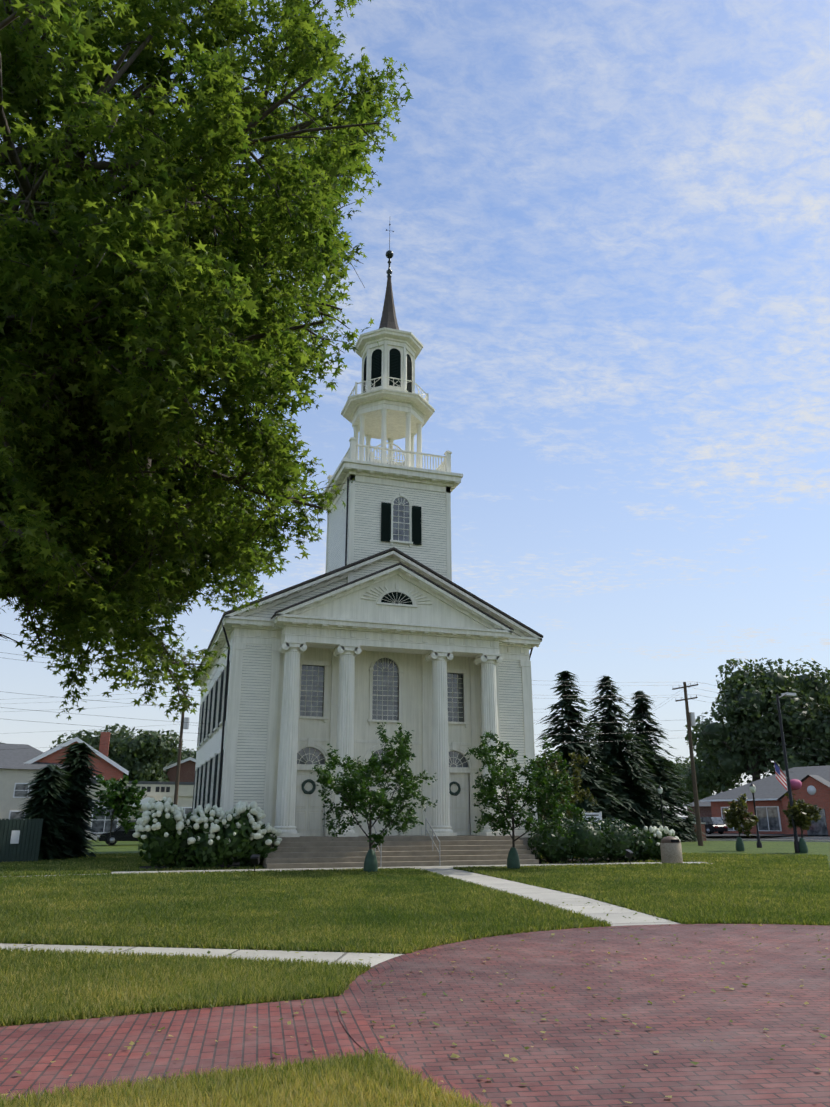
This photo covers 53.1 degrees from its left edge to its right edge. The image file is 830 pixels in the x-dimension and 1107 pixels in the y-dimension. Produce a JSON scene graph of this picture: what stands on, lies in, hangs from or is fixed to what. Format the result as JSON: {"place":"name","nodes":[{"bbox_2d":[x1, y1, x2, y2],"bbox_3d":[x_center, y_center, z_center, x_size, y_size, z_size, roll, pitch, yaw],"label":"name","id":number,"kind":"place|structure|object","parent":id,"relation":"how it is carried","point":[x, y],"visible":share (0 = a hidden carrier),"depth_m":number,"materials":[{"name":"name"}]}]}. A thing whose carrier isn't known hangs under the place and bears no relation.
{"place":"outdoors","nodes":[
{"label":"outdoors","id":0,"kind":"place"},
{"bbox_2d":[0,0,413,720],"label":"tree","id":1,"kind":"object","parent":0,"point":[242,300],"depth_m":10.32,"materials":[{"name":"green plant"}]},
{"bbox_2d":[0,836,829,1106],"bbox_3d":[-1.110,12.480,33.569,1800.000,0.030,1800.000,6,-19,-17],"label":"ground","id":2,"kind":"structure","parent":0,"point":[735,1066],"depth_m":7.24,"materials":[{"name":"red brick"}]},
{"bbox_2d":[15,764,74,859],"bbox_3d":[-16.047,11.271,35.759,3.286,4.313,3.220,6,-19,-17],"label":"conifer tree","id":3,"kind":"object","parent":2,"relation":"on","point":[45,801],"visible":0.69,"depth_m":35.57,"materials":[{"name":"green plant"}]},
{"bbox_2d":[50,731,93,748],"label":"tree leaves","id":4,"kind":"object","parent":2,"relation":"on","point":[60,740],"depth_m":113.33,"materials":[{"name":"green plant"}]},
{"bbox_2d":[56,742,105,857],"bbox_3d":[-15.561,11.249,37.641,3.386,5.292,3.450,6,-19,-17],"label":"evergreen tree","id":5,"kind":"object","parent":2,"relation":"on","point":[76,762],"visible":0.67,"depth_m":37.53,"materials":[{"name":"green plant"}]},
{"bbox_2d":[72,723,146,778],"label":"tree leaves","id":6,"kind":"object","parent":2,"relation":"on","point":[86,738],"depth_m":109.22,"materials":[{"name":"green plant"}]},
{"bbox_2d":[100,792,136,845],"bbox_3d":[-20.165,17.413,56.225,3.121,4.414,3.121,6,-19,-17],"label":"tree","id":7,"kind":"object","parent":2,"relation":"on","point":[112,820],"visible":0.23,"depth_m":55.56,"materials":[{"name":"brown plant"}]},
{"bbox_2d":[91,774,146,832],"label":"street tree leaves","id":8,"kind":"object","parent":7,"relation":"attached to","point":[117,791],"visible":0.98,"depth_m":55.72,"materials":[{"name":"green plant"}]},
{"bbox_2d":[109,727,182,781],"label":"tree leaves","id":9,"kind":"object","parent":2,"relation":"on","point":[159,757],"depth_m":107.09,"materials":[{"name":"green plant"}]},
{"bbox_2d":[167,747,196,764],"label":"tree leaves","id":10,"kind":"object","parent":2,"relation":"on","point":[185,754],"visible":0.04,"depth_m":125.58,"materials":[{"name":"green plant"}]},
{"bbox_2d":[133,796,281,865],"bbox_3d":[-7.448,10.096,30.172,5.344,2.453,2.468,6,-19,-17],"label":"hydrangea","id":11,"kind":"object","parent":2,"relation":"on","point":[240,807],"visible":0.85,"depth_m":29.60,"materials":[{"name":"white plant"}]},
{"bbox_2d":[137,800,277,868],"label":"hydrangea leaves","id":12,"kind":"object","parent":11,"relation":"attached to","point":[168,825],"visible":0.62,"depth_m":29.41,"materials":[{"name":"green plant"}]},
{"bbox_2d":[191,224,542,868],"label":"church","id":13,"kind":"structure","parent":2,"relation":"on","point":[387,620],"depth_m":35.91,"materials":[{"name":"paint"}]},
{"bbox_2d":[323,733,419,871],"bbox_3d":[-1.456,8.244,27.542,3.440,4.440,4.407,0,-18,0],"label":"small tree","id":14,"kind":"object","parent":2,"relation":"on","point":[370,863],"visible":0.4,"depth_m":27.17,"materials":[{"name":"brown plant"}]},
{"bbox_2d":[311,722,437,848],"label":"young tree leaves","id":15,"kind":"object","parent":14,"relation":"attached to","point":[347,783],"visible":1,"depth_m":27.28,"materials":[{"name":"green plant"}]},
{"bbox_2d":[0,632,828,871],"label":"street furniture","id":16,"kind":"object","parent":2,"relation":"on","point":[20,840],"visible":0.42,"depth_m":44.41,"materials":[{"name":"black metal"}]},
{"bbox_2d":[0,732,829,838],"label":"buildings","id":17,"kind":"structure","parent":2,"relation":"on","point":[18,763],"depth_m":79.68,"materials":[{"name":"red brick"}]},
{"bbox_2d":[1,902,829,1103],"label":"leaf litter","id":18,"kind":"object","parent":2,"relation":"on","point":[453,1055],"visible":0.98,"depth_m":7.89,"materials":[{"name":"brown plant"}]},
{"bbox_2d":[480,752,574,868],"bbox_3d":[4.030,8.836,29.439,3.637,4.463,3.975,-2,-18,5],"label":"small tree","id":19,"kind":"object","parent":2,"relation":"on","point":[513,860],"visible":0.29,"depth_m":29.02,"materials":[{"name":"brown plant"}]},
{"bbox_2d":[464,731,585,844],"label":"young tree leaves","id":20,"kind":"object","parent":19,"relation":"attached to","point":[489,792],"visible":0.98,"depth_m":29.19,"materials":[{"name":"green plant"}]},
{"bbox_2d":[535,671,637,827],"bbox_3d":[11.925,15.742,63.174,11.011,13.814,10.111,6,-19,-17],"label":"spruce","id":21,"kind":"object","parent":2,"relation":"on","point":[570,714],"visible":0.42,"depth_m":62.88,"materials":[{"name":"green plant"}]},
{"bbox_2d":[527,815,648,862],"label":"yew leaves","id":22,"kind":"object","parent":2,"relation":"on","point":[573,841],"visible":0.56,"depth_m":33.68,"materials":[{"name":"green plant"}]},
{"bbox_2d":[534,822,641,859],"bbox_3d":[7.196,11.874,34.451,5.104,1.518,2.233,6,-19,-17],"label":"yew","id":23,"kind":"object","parent":2,"relation":"on","point":[553,846],"visible":0.29,"depth_m":33.44,"materials":[{"name":"green plant"}]},
{"bbox_2d":[577,675,686,841],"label":"spruce","id":24,"kind":"object","parent":2,"relation":"on","point":[616,757],"visible":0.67,"depth_m":65.29,"materials":[{"name":"green plant"}]},
{"bbox_2d":[637,829,674,859],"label":"hydrangea leaves","id":25,"kind":"object","parent":2,"relation":"on","point":[653,851],"visible":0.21,"depth_m":34.86,"materials":[{"name":"green plant"}]},
{"bbox_2d":[637,826,680,855],"bbox_3d":[10.248,12.240,35.364,2.205,1.272,1.450,1,-18,-5],"label":"hydrangea","id":26,"kind":"object","parent":25,"relation":"on","point":[655,831],"visible":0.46,"depth_m":35.19,"materials":[{"name":"white plant"}]},
{"bbox_2d":[623,691,706,841],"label":"spruce","id":27,"kind":"object","parent":2,"relation":"on","point":[669,794],"visible":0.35,"depth_m":68.60,"materials":[{"name":"green plant"}]},
{"bbox_2d":[657,755,689,810],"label":"tree leaves","id":28,"kind":"object","parent":2,"relation":"on","point":[684,761],"depth_m":200.27,"materials":[{"name":"green plant"}]},
{"bbox_2d":[668,819,692,841],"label":"shrub","id":29,"kind":"object","parent":2,"relation":"on","point":[677,822],"visible":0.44,"depth_m":65.09,"materials":[{"name":"green plant"}]},
{"bbox_2d":[683,819,697,841],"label":"shrub","id":30,"kind":"object","parent":2,"relation":"on","point":[688,824],"visible":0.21,"depth_m":65.77,"materials":[{"name":"green plant"}]},
{"bbox_2d":[667,763,713,805],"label":"tree leaves","id":31,"kind":"object","parent":2,"relation":"on","point":[682,767],"depth_m":184.11,"materials":[{"name":"green plant"}]},
{"bbox_2d":[679,722,743,797],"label":"tree leaves","id":32,"kind":"object","parent":2,"relation":"on","point":[698,762],"depth_m":121.31,"materials":[{"name":"green plant"}]},
{"bbox_2d":[723,793,758,850],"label":"street tree leaves","id":33,"kind":"object","parent":2,"relation":"on","point":[740,811],"depth_m":46.27,"materials":[{"name":"green plant"}]},
{"bbox_2d":[685,658,821,790],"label":"tree leaves","id":34,"kind":"object","parent":2,"relation":"on","point":[746,723],"depth_m":105.29,"materials":[{"name":"green plant"}]},
{"bbox_2d":[717,657,829,775],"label":"tree leaves","id":35,"kind":"object","parent":2,"relation":"on","point":[790,681],"depth_m":107.76,"materials":[{"name":"green plant"}]},
{"bbox_2d":[752,672,829,777],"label":"tree leaves","id":36,"kind":"object","parent":2,"relation":"on","point":[816,744],"depth_m":102.21,"materials":[{"name":"green plant"}]},
{"bbox_2d":[782,793,821,852],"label":"street tree leaves","id":37,"kind":"object","parent":2,"relation":"on","point":[804,817],"depth_m":43.45,"materials":[{"name":"green plant"}]},
{"bbox_2d":[796,669,829,759],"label":"tree leaves","id":38,"kind":"object","parent":2,"relation":"on","point":[818,675],"depth_m":108.61,"materials":[{"name":"green plant"}]},
{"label":"tree wood","id":39,"kind":"object","parent":2,"relation":"on","visible":0},
{"bbox_2d":[535,751,581,820],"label":"tree leaves","id":40,"kind":"object","parent":39,"relation":"on","point":[575,782],"visible":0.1,"depth_m":40.74,"materials":[{"name":"green plant"}]},
{"bbox_3d":[7.202,13.776,47.749,5.358,6.191,5.559,6,-19,-17],"label":"tree wood","id":41,"kind":"object","parent":2,"relation":"on","visible":0},
{"bbox_2d":[537,752,597,822],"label":"tree leaves","id":42,"kind":"object","parent":41,"relation":"on","point":[586,794],"visible":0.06,"depth_m":46.67,"materials":[{"name":"green plant"}]},
{"bbox_2d":[0,852,829,1106],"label":"grass","id":43,"kind":"structure","parent":0,"point":[401,910],"depth_m":13.50,"materials":[{"name":"green plant"}]},
{"bbox_2d":[0,0,829,816],"label":"sky","id":44,"kind":"structure","parent":0,"point":[609,220],"materials":[{"name":"blue"}]},
{"bbox_2d":[88,833,829,841],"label":"road","id":45,"kind":"structure","parent":0,"point":[723,837],"depth_m":74.74,"materials":[{"name":"grey asphalt"}]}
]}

